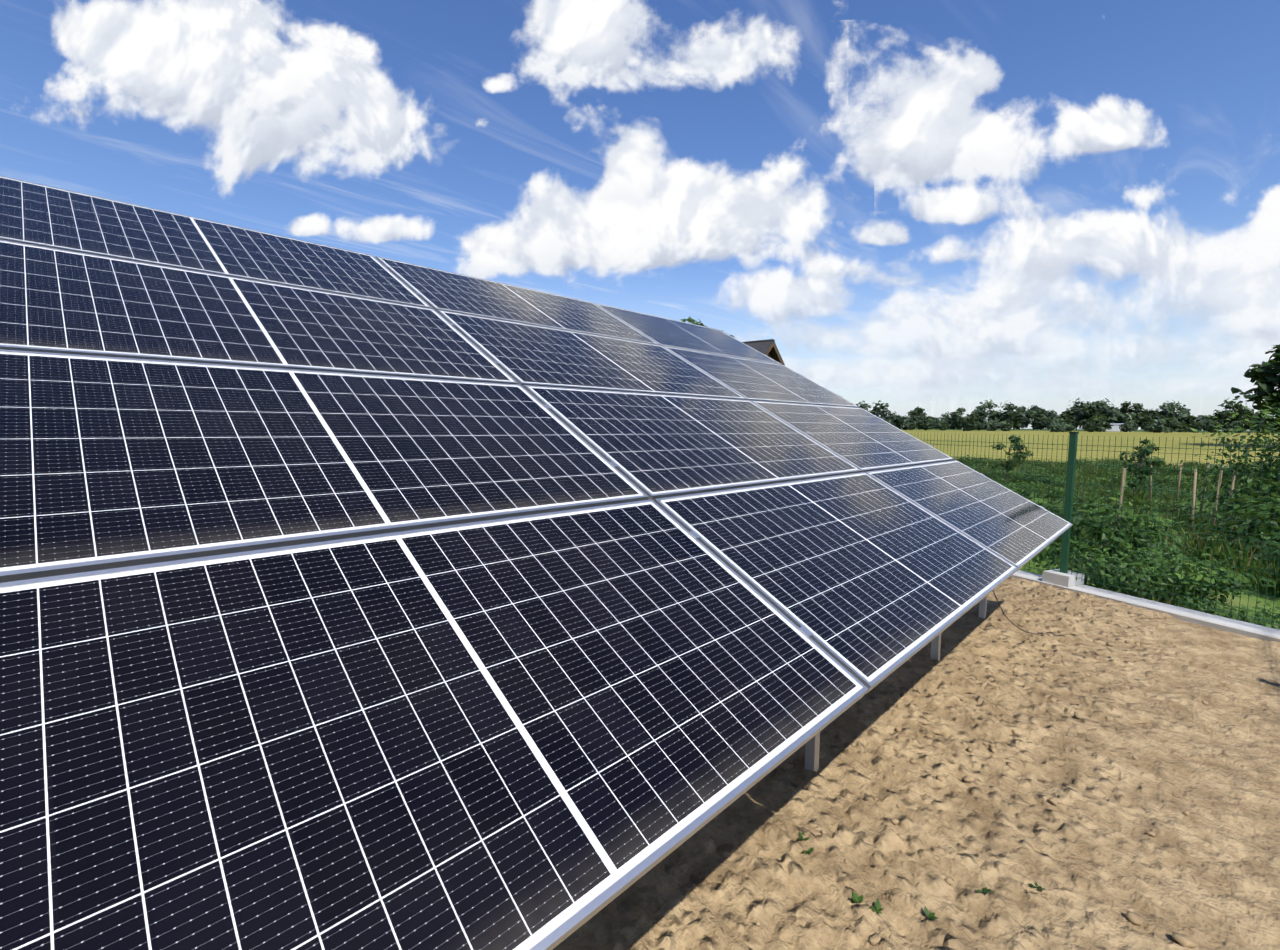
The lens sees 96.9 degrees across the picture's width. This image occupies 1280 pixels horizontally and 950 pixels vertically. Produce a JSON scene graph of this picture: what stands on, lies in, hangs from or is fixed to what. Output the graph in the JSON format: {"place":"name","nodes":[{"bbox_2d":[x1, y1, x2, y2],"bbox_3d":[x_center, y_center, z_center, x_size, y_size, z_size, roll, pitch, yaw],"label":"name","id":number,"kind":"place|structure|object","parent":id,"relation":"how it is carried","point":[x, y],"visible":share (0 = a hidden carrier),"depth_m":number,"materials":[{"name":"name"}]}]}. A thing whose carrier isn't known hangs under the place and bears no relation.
{"place":"outdoors","nodes":[
{"label":"outdoors","id":0,"kind":"place"},
{"bbox_2d":[53,0,129,58],"bbox_3d":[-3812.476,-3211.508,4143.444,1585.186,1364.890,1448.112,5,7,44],"label":"cloud","id":1,"kind":"structure","parent":0,"point":[61,22],"depth_m":4153.50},
{"bbox_2d":[40,0,313,129],"bbox_3d":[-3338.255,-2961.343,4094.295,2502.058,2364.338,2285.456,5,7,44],"label":"cloud","id":2,"kind":"structure","parent":0,"point":[177,64],"depth_m":4093.78,"materials":[{"name":"white"}]},
{"bbox_2d":[240,0,329,52],"bbox_3d":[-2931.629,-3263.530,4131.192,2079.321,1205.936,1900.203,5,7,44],"label":"cloud","id":3,"kind":"structure","parent":0,"point":[269,22],"depth_m":4123.26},
{"bbox_2d":[213,29,383,192],"bbox_3d":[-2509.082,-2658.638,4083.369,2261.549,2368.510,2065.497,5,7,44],"label":"cloud","id":4,"kind":"structure","parent":0,"point":[317,129],"depth_m":4078.76,"materials":[{"name":"white"}]},
{"bbox_2d":[290,214,329,235],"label":"cloud","id":5,"kind":"structure","parent":0,"point":[314,224],"depth_m":4310.94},
{"bbox_2d":[304,25,376,77],"bbox_3d":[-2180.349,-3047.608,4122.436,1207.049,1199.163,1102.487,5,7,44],"label":"cloud","id":6,"kind":"structure","parent":0,"point":[363,59],"depth_m":4118.52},
{"bbox_2d":[336,215,432,243],"bbox_3d":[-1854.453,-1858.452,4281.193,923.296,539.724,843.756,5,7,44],"label":"cloud","id":7,"kind":"structure","parent":0,"point":[375,230],"depth_m":4283.28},
{"bbox_2d":[353,68,429,174],"bbox_3d":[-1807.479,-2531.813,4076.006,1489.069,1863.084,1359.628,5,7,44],"label":"cloud","id":8,"kind":"structure","parent":0,"point":[391,133],"depth_m":4076.09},
{"bbox_2d":[484,74,512,92],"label":"cloud","id":9,"kind":"structure","parent":0,"point":[502,83],"depth_m":4283.64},
{"bbox_2d":[457,222,558,278],"bbox_3d":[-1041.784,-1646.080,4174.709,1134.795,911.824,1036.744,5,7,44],"label":"cloud","id":10,"kind":"structure","parent":0,"point":[487,254],"depth_m":4176.12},
{"bbox_2d":[528,0,555,28],"bbox_3d":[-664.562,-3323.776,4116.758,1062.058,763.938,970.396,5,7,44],"label":"cloud","id":11,"kind":"structure","parent":0,"point":[540,9],"depth_m":4118.79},
{"bbox_2d":[499,178,589,273],"bbox_3d":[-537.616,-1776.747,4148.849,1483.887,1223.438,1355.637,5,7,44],"label":"cloud","id":12,"kind":"structure","parent":0,"point":[533,217],"depth_m":4155.81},
{"bbox_2d":[521,0,650,97],"bbox_3d":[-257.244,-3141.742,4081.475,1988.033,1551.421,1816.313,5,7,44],"label":"cloud","id":13,"kind":"structure","parent":0,"point":[584,42],"depth_m":4085.03,"materials":[{"name":"white"}]},
{"bbox_2d":[599,124,671,207],"bbox_3d":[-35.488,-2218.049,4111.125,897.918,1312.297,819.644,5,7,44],"label":"cloud","id":14,"kind":"structure","parent":0,"point":[635,175],"depth_m":4111.22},
{"bbox_2d":[0,0,1279,430],"label":"sky","id":15,"kind":"structure","parent":0,"point":[1206,73],"materials":[{"name":"blue"}]},
{"bbox_2d":[531,156,828,275],"bbox_3d":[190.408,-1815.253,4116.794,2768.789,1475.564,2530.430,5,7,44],"label":"cloud","id":16,"kind":"structure","parent":0,"point":[695,212],"depth_m":4112.09,"materials":[{"name":"white"}]},
{"bbox_2d":[609,17,848,111],"bbox_3d":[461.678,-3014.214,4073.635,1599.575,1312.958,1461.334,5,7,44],"label":"cloud","id":17,"kind":"structure","parent":0,"point":[717,55],"depth_m":4070.47,"materials":[{"name":"white"}]},
{"bbox_2d":[724,267,847,321],"bbox_3d":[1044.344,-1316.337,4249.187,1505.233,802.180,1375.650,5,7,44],"label":"cloud","id":18,"kind":"structure","parent":0,"point":[782,293],"depth_m":4247.76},
{"bbox_2d":[772,320,854,349],"bbox_3d":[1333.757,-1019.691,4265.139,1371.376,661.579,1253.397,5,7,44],"label":"cloud","id":19,"kind":"structure","parent":0,"point":[813,336],"depth_m":4265.52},
{"bbox_2d":[802,253,859,276],"bbox_3d":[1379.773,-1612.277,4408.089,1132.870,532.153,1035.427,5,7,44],"label":"cloud","id":20,"kind":"structure","parent":0,"point":[837,265],"depth_m":4405.34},
{"bbox_2d":[829,82,893,187],"bbox_3d":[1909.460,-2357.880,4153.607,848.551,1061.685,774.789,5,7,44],"label":"cloud","id":21,"kind":"structure","parent":0,"point":[869,172],"depth_m":4159.99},
{"bbox_2d":[802,358,946,387],"bbox_3d":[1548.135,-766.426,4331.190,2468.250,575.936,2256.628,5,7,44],"label":"cloud","id":22,"kind":"structure","parent":0,"point":[872,371],"depth_m":4325.61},
{"bbox_2d":[857,222,908,245],"bbox_3d":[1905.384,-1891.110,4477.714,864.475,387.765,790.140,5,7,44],"label":"cloud","id":23,"kind":"structure","parent":0,"point":[884,233],"depth_m":4477.23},
{"bbox_2d":[851,265,916,285],"bbox_3d":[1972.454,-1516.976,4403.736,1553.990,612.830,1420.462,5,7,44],"label":"cloud","id":24,"kind":"structure","parent":0,"point":[863,272],"depth_m":4407.66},
{"bbox_2d":[553,577,1279,949],"bbox_3d":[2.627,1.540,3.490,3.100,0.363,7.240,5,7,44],"label":"yard earth","id":25,"kind":"structure","parent":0,"point":[1091,857],"depth_m":2.49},
{"bbox_2d":[0,176,1072,949],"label":"solar array","id":26,"kind":"object","parent":25,"relation":"on","point":[352,600],"visible":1,"depth_m":1.49,"materials":[{"name":"black glass"}]},
{"bbox_2d":[797,832,1043,919],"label":"weeds","id":27,"kind":"object","parent":25,"relation":"on","point":[859,899],"visible":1,"depth_m":2.02,"materials":[{"name":"green plant"}]},
{"bbox_2d":[756,585,1268,947],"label":"pebbles","id":28,"kind":"object","parent":25,"relation":"on","point":[1131,917],"visible":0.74,"depth_m":2.68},
{"bbox_2d":[908,432,1279,642],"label":"wire fence","id":29,"kind":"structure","parent":25,"relation":"on","point":[1062,577],"depth_m":5.50,"materials":[{"name":"green painted metal"},{"name":"concrete"}]},
{"bbox_2d":[860,295,1001,357],"bbox_3d":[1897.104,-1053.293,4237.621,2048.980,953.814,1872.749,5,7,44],"label":"cloud","id":30,"kind":"structure","parent":0,"point":[900,325],"depth_m":4230.97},
{"bbox_2d":[828,47,1084,193],"bbox_3d":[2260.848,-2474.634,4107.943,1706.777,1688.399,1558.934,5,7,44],"label":"cloud","id":31,"kind":"structure","parent":0,"point":[916,126],"depth_m":4110.71,"materials":[{"name":"white"}]},
{"bbox_2d":[907,181,1032,224],"bbox_3d":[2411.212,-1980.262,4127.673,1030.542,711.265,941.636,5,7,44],"label":"cloud","id":32,"kind":"structure","parent":0,"point":[965,203],"depth_m":4128.97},
{"bbox_2d":[928,220,1011,261],"bbox_3d":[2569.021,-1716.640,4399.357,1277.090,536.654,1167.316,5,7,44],"label":"cloud","id":33,"kind":"structure","parent":0,"point":[948,250],"depth_m":4403.68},
{"bbox_2d":[881,354,1081,388],"bbox_3d":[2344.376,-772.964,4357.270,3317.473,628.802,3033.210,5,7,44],"label":"cloud","id":34,"kind":"structure","parent":0,"point":[963,368],"depth_m":4351.98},
{"bbox_2d":[966,52,1001,94],"bbox_3d":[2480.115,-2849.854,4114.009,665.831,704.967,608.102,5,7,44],"label":"cloud","id":35,"kind":"structure","parent":0,"point":[989,79],"depth_m":4112.91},
{"bbox_2d":[896,381,1084,398],"bbox_3d":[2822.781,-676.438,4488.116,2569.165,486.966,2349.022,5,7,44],"label":"cloud","id":36,"kind":"structure","parent":0,"point":[906,393],"depth_m":4497.82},
{"bbox_2d":[952,283,1066,355],"bbox_3d":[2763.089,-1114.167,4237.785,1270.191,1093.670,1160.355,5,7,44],"label":"cloud","id":37,"kind":"structure","parent":0,"point":[1026,328],"depth_m":4236.76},
{"bbox_2d":[893,263,1132,313],"bbox_3d":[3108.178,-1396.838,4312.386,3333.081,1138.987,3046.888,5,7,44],"label":"cloud","id":38,"kind":"structure","parent":0,"point":[1075,292],"depth_m":4314.45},
{"bbox_2d":[874,186,1278,279],"bbox_3d":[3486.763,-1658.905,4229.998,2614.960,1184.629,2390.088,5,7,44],"label":"cloud","id":39,"kind":"structure","parent":0,"point":[1118,245],"depth_m":4231.98,"materials":[{"name":"white"}]},
{"bbox_2d":[1045,302,1124,332],"bbox_3d":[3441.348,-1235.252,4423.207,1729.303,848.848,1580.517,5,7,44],"label":"cloud","id":40,"kind":"structure","parent":0,"point":[1100,315],"depth_m":4421.85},
{"bbox_2d":[901,428,1279,640],"bbox_3d":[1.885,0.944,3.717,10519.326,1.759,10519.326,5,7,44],"label":"ground","id":41,"kind":"structure","parent":0,"point":[1049,437],"depth_m":53.87,"materials":[{"name":"plant"}]},
{"bbox_2d":[743,339,784,365],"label":"house","id":42,"kind":"structure","parent":41,"relation":"on","point":[768,348],"depth_m":29.86,"materials":[{"name":"paint"}]},
{"bbox_2d":[870,400,895,423],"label":"tree","id":43,"kind":"object","parent":41,"relation":"on","point":[881,411],"visible":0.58,"depth_m":181.98,"materials":[{"name":"green plant"}]},
{"bbox_2d":[908,407,928,426],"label":"tree","id":44,"kind":"object","parent":41,"relation":"on","point":[920,414],"visible":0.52,"depth_m":179.70,"materials":[{"name":"green plant"}]},
{"bbox_2d":[915,417,935,429],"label":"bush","id":45,"kind":"object","parent":41,"relation":"on","point":[927,424],"visible":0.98,"depth_m":145.70,"materials":[{"name":"green plant"}]},
{"bbox_2d":[950,407,974,429],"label":"tree","id":46,"kind":"object","parent":41,"relation":"on","point":[960,420],"visible":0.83,"depth_m":176.91,"materials":[{"name":"green plant"}]},
{"bbox_2d":[961,417,976,430],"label":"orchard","id":47,"kind":"object","parent":41,"relation":"on","point":[971,425],"visible":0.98,"depth_m":140.53,"materials":[{"name":"green plant"}]},
{"bbox_2d":[953,455,997,465],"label":"bush","id":48,"kind":"object","parent":41,"relation":"on","point":[974,460],"visible":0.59,"depth_m":29.81,"materials":[{"name":"green plant"}]},
{"bbox_2d":[974,399,1000,429],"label":"tree","id":49,"kind":"object","parent":41,"relation":"on","point":[985,414],"visible":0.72,"depth_m":181.13,"materials":[{"name":"green plant"}]},
{"bbox_2d":[985,419,1005,430],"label":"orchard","id":50,"kind":"object","parent":41,"relation":"on","point":[993,425],"visible":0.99,"depth_m":145.23,"materials":[{"name":"green plant"}]},
{"bbox_2d":[992,400,1023,428],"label":"tree","id":51,"kind":"object","parent":41,"relation":"on","point":[1003,416],"visible":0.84,"depth_m":174.38,"materials":[{"name":"green plant"}]},
{"bbox_2d":[988,434,1033,480],"bbox_3d":[13.085,-0.409,20.029,1.252,2.064,1.140,0,5,-8],"label":"sapling","id":52,"kind":"object","parent":41,"relation":"on","point":[1021,455],"visible":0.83,"depth_m":19.91,"materials":[{"name":"green plant"}]},
{"bbox_2d":[1015,406,1032,429],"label":"tree","id":53,"kind":"object","parent":41,"relation":"on","point":[1026,423],"visible":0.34,"depth_m":180.05,"materials":[{"name":"green plant"}]},
{"bbox_2d":[997,482,1055,496],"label":"bush","id":54,"kind":"object","parent":41,"relation":"on","point":[1027,489],"visible":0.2,"depth_m":15.31,"materials":[{"name":"green plant"}]},
{"bbox_2d":[1007,469,1063,488],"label":"bush","id":55,"kind":"object","parent":41,"relation":"on","point":[1028,478],"visible":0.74,"depth_m":19.38,"materials":[{"name":"green plant"}]},
{"bbox_2d":[1028,408,1053,429],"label":"tree","id":56,"kind":"object","parent":41,"relation":"on","point":[1043,421],"visible":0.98,"depth_m":175.64,"materials":[{"name":"green plant"}]},
{"bbox_2d":[1049,422,1068,431],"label":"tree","id":57,"kind":"object","parent":41,"relation":"on","point":[1056,426],"visible":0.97,"depth_m":135.37,"materials":[{"name":"green plant"}]},
{"bbox_2d":[1060,398,1089,430],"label":"tree","id":58,"kind":"object","parent":41,"relation":"on","point":[1082,405],"visible":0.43,"depth_m":180.88,"materials":[{"name":"green plant"}]},
{"bbox_2d":[1056,491,1123,503],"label":"bush","id":59,"kind":"object","parent":41,"relation":"on","point":[1080,499],"visible":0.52,"depth_m":14.93,"materials":[{"name":"green plant"}]},
{"bbox_2d":[1078,401,1103,424],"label":"tree","id":60,"kind":"object","parent":41,"relation":"on","point":[1087,412],"visible":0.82,"depth_m":171.96,"materials":[{"name":"green plant"}]},
{"bbox_2d":[1078,416,1105,431],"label":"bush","id":61,"kind":"object","parent":41,"relation":"on","point":[1095,421],"visible":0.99,"depth_m":139.83,"materials":[{"name":"green plant"}]},
{"bbox_2d":[1037,500,1162,527],"bbox_3d":[9.491,0.842,12.049,1.927,0.599,2.187,-2,6,-26],"label":"bush","id":62,"kind":"object","parent":41,"relation":"on","point":[1062,508],"visible":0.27,"depth_m":11.97,"materials":[{"name":"green plant"}]},
{"bbox_2d":[1028,487,1174,564],"bbox_3d":[6.774,0.882,8.685,1.966,1.492,1.721,3,6,31],"label":"bush","id":63,"kind":"object","parent":41,"relation":"on","point":[1110,533],"visible":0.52,"depth_m":8.32,"materials":[{"name":"green plant"}]},
{"bbox_2d":[1092,416,1112,431],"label":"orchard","id":64,"kind":"object","parent":41,"relation":"on","point":[1105,426],"visible":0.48,"depth_m":143.66,"materials":[{"name":"green plant"}]},
{"bbox_2d":[1089,398,1123,422],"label":"tree","id":65,"kind":"object","parent":41,"relation":"on","point":[1107,413],"visible":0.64,"depth_m":169.92,"materials":[{"name":"green plant"}]},
{"bbox_2d":[1062,481,1160,497],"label":"bush","id":66,"kind":"object","parent":41,"relation":"on","point":[1105,489],"visible":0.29,"depth_m":17.18,"materials":[{"name":"green plant"}]},
{"bbox_2d":[1017,451,1236,552],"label":"garden stakes","id":67,"kind":"object","parent":41,"relation":"on","point":[1177,494],"visible":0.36,"depth_m":10.60,"materials":[{"name":"brown wood"}]},
{"bbox_2d":[1119,421,1137,431],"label":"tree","id":68,"kind":"object","parent":41,"relation":"on","point":[1125,426],"visible":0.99,"depth_m":143.29,"materials":[{"name":"green plant"}]},
{"bbox_2d":[1110,401,1149,428],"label":"tree","id":69,"kind":"object","parent":41,"relation":"on","point":[1136,414],"visible":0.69,"depth_m":169.00,"materials":[{"name":"green plant"}]},
{"bbox_2d":[1075,515,1196,573],"bbox_3d":[7.174,1.089,8.141,1.322,0.972,1.510,1,5,7],"label":"bush","id":70,"kind":"object","parent":41,"relation":"on","point":[1129,545],"visible":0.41,"depth_m":8.01,"materials":[{"name":"green plant"}]},
{"bbox_2d":[1119,447,1164,499],"bbox_3d":[13.433,0.113,15.198,0.969,1.754,1.064,-1,5,-17],"label":"sapling","id":71,"kind":"object","parent":41,"relation":"on","point":[1141,469],"visible":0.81,"depth_m":15.17,"materials":[{"name":"green plant"}]},
{"bbox_2d":[1058,546,1227,610],"bbox_3d":[5.699,1.219,6.598,1.410,0.715,1.242,2,5,12],"label":"bush","id":72,"kind":"object","parent":41,"relation":"on","point":[1118,579],"visible":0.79,"depth_m":6.43,"materials":[{"name":"green plant"}]},
{"bbox_2d":[1092,470,1193,488],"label":"bush","id":73,"kind":"object","parent":41,"relation":"on","point":[1173,480],"visible":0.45,"depth_m":19.20,"materials":[{"name":"green plant"}]},
{"bbox_2d":[1133,439,1165,474],"bbox_3d":[21.017,-0.574,23.527,1.127,1.857,1.026,-2,6,-30],"label":"sapling","id":74,"kind":"object","parent":41,"relation":"on","point":[1141,442],"visible":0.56,"depth_m":23.47,"materials":[{"name":"green plant"}]},
{"bbox_2d":[1026,534,1274,603],"bbox_3d":[6.082,1.149,7.132,2.245,0.781,2.008,1,5,10],"label":"bush","id":75,"kind":"object","parent":41,"relation":"on","point":[1051,561],"visible":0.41,"depth_m":6.63,"materials":[{"name":"green plant"}]},
{"bbox_2d":[1147,419,1168,432],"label":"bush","id":76,"kind":"object","parent":41,"relation":"on","point":[1153,427],"visible":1,"depth_m":140.56,"materials":[{"name":"green plant"}]},
{"bbox_2d":[1111,497,1207,511],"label":"bush","id":77,"kind":"object","parent":41,"relation":"on","point":[1176,505],"visible":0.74,"depth_m":14.17,"materials":[{"name":"green plant"}]},
{"bbox_2d":[1137,587,1193,606],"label":"tuft","id":78,"kind":"object","parent":41,"relation":"on","point":[1169,601],"visible":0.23,"depth_m":6.31,"materials":[{"name":"green plant"}]},
{"bbox_2d":[1149,399,1187,430],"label":"tree","id":79,"kind":"object","parent":41,"relation":"on","point":[1165,412],"visible":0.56,"depth_m":168.27,"materials":[{"name":"green plant"}]},
{"bbox_2d":[1158,417,1182,432],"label":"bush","id":80,"kind":"object","parent":41,"relation":"on","point":[1172,425],"visible":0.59,"depth_m":143.34,"materials":[{"name":"green plant"}]},
{"bbox_2d":[1161,402,1190,421],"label":"tree","id":81,"kind":"object","parent":41,"relation":"on","point":[1182,409],"visible":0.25,"depth_m":172.21,"materials":[{"name":"green plant"}]},
{"bbox_2d":[1129,482,1232,499],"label":"bush","id":82,"kind":"object","parent":41,"relation":"on","point":[1179,495],"visible":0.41,"depth_m":16.89,"materials":[{"name":"green plant"}]},
{"bbox_2d":[1157,508,1211,530],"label":"tuft","id":83,"kind":"object","parent":41,"relation":"on","point":[1175,526],"visible":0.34,"depth_m":11.53,"materials":[{"name":"green plant"}]},
{"bbox_2d":[1162,466,1210,476],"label":"bush","id":84,"kind":"object","parent":41,"relation":"on","point":[1182,472],"visible":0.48,"depth_m":25.66,"materials":[{"name":"green plant"}]},
{"bbox_2d":[1133,559,1242,606],"bbox_3d":[6.401,1.303,6.703,0.943,0.689,0.825,4,6,32],"label":"bush","id":85,"kind":"object","parent":41,"relation":"on","point":[1214,576],"visible":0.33,"depth_m":6.51,"materials":[{"name":"green plant"}]},
{"bbox_2d":[1163,530,1242,560],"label":"tuft","id":86,"kind":"object","parent":41,"relation":"on","point":[1203,551],"visible":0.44,"depth_m":9.01,"materials":[{"name":"green plant"}]},
{"bbox_2d":[1194,415,1217,431],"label":"tree","id":87,"kind":"object","parent":41,"relation":"on","point":[1202,419],"visible":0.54,"depth_m":165.01,"materials":[{"name":"green plant"}]},
{"bbox_2d":[1168,525,1248,556],"bbox_3d":[9.222,1.081,9.224,1.061,0.497,0.895,-4,6,-39],"label":"tuft","id":88,"kind":"object","parent":41,"relation":"on","point":[1189,534],"visible":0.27,"depth_m":9.25,"materials":[{"name":"green plant"}]},
{"bbox_2d":[1199,420,1221,432],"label":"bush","id":89,"kind":"object","parent":41,"relation":"on","point":[1210,426],"visible":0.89,"depth_m":151.41,"materials":[{"name":"green plant"}]},
{"bbox_2d":[1155,497,1279,556],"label":"bush","id":90,"kind":"object","parent":41,"relation":"on","point":[1204,523],"visible":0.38,"depth_m":9.32,"materials":[{"name":"green plant"}]},
{"bbox_2d":[1178,597,1279,628],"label":"grass","id":91,"kind":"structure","parent":41,"relation":"on","point":[1211,610],"depth_m":5.53,"materials":[{"name":"green plant"}]},
{"bbox_2d":[1179,393,1279,516],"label":"tree","id":92,"kind":"object","parent":41,"relation":"on","point":[1265,485],"visible":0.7,"depth_m":11.46,"materials":[{"name":"green plant"}]},
{"bbox_2d":[1211,398,1253,431],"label":"tree","id":93,"kind":"object","parent":41,"relation":"on","point":[1235,407],"visible":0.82,"depth_m":162.46,"materials":[{"name":"green plant"}]},
{"bbox_2d":[1208,506,1279,562],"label":"bush","id":94,"kind":"object","parent":41,"relation":"on","point":[1267,533],"visible":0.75,"depth_m":8.44,"materials":[{"name":"green plant"}]},
{"bbox_2d":[1210,533,1277,577],"bbox_3d":[8.544,1.141,8.052,0.834,0.550,1.113,1,5,2],"label":"tuft","id":95,"kind":"object","parent":41,"relation":"on","point":[1238,563],"visible":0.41,"depth_m":8.05,"materials":[{"name":"green plant"}]},
{"bbox_2d":[1223,556,1279,597],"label":"grass","id":96,"kind":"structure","parent":41,"relation":"on","point":[1272,590],"depth_m":6.99,"materials":[{"name":"green plant"}]},
{"bbox_2d":[1231,344,1279,435],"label":"tree","id":97,"kind":"object","parent":41,"relation":"on","point":[1265,376],"visible":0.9,"depth_m":62.12,"materials":[{"name":"green plant"}]},
{"bbox_2d":[1232,482,1279,554],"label":"bush","id":98,"kind":"object","parent":41,"relation":"on","point":[1263,506],"visible":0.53,"depth_m":9.11,"materials":[{"name":"green plant"}]},
{"bbox_2d":[1234,480,1279,519],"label":"bush","id":99,"kind":"object","parent":41,"relation":"on","point":[1264,491],"visible":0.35,"depth_m":10.09,"materials":[{"name":"green plant"}]},
{"bbox_2d":[1240,535,1279,575],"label":"bush","id":100,"kind":"object","parent":41,"relation":"on","point":[1265,551],"visible":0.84,"depth_m":7.00,"materials":[{"name":"green plant"}]},
{"bbox_2d":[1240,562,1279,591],"bbox_3d":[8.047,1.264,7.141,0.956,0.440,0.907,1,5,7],"label":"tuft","id":101,"kind":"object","parent":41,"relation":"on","point":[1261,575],"visible":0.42,"depth_m":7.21,"materials":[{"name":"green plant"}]},
{"bbox_2d":[1054,96,1165,156],"bbox_3d":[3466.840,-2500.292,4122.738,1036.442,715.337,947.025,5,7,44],"label":"cloud","id":102,"kind":"structure","parent":0,"point":[1110,123],"depth_m":4124.34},
{"bbox_2d":[968,335,1278,368],"bbox_3d":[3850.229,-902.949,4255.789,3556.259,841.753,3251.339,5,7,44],"label":"cloud","id":103,"kind":"structure","parent":0,"point":[1245,350],"depth_m":4256.00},
{"bbox_2d":[1126,186,1163,210],"bbox_3d":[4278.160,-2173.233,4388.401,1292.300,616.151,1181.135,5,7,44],"label":"cloud","id":104,"kind":"structure","parent":0,"point":[1143,198],"depth_m":4398.24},
{"bbox_2d":[1063,380,1276,393],"bbox_3d":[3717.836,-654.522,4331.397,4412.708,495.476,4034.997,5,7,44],"label":"cloud","id":105,"kind":"structure","parent":0,"point":[1072,388],"depth_m":4318.93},
{"bbox_2d":[1132,203,1279,343],"bbox_3d":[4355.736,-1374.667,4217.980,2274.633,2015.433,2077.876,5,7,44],"label":"cloud","id":106,"kind":"structure","parent":0,"point":[1238,291],"depth_m":4217.28,"materials":[{"name":"white"}]},
{"bbox_2d":[1224,377,1277,394],"bbox_3d":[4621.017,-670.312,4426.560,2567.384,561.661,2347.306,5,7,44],"label":"cloud","id":107,"kind":"structure","parent":0,"point":[1235,384],"depth_m":4425.20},
{"bbox_2d":[1252,186,1279,221],"bbox_3d":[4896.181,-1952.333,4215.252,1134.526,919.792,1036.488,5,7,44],"label":"cloud","id":108,"kind":"structure","parent":0,"point":[1268,202],"depth_m":4221.05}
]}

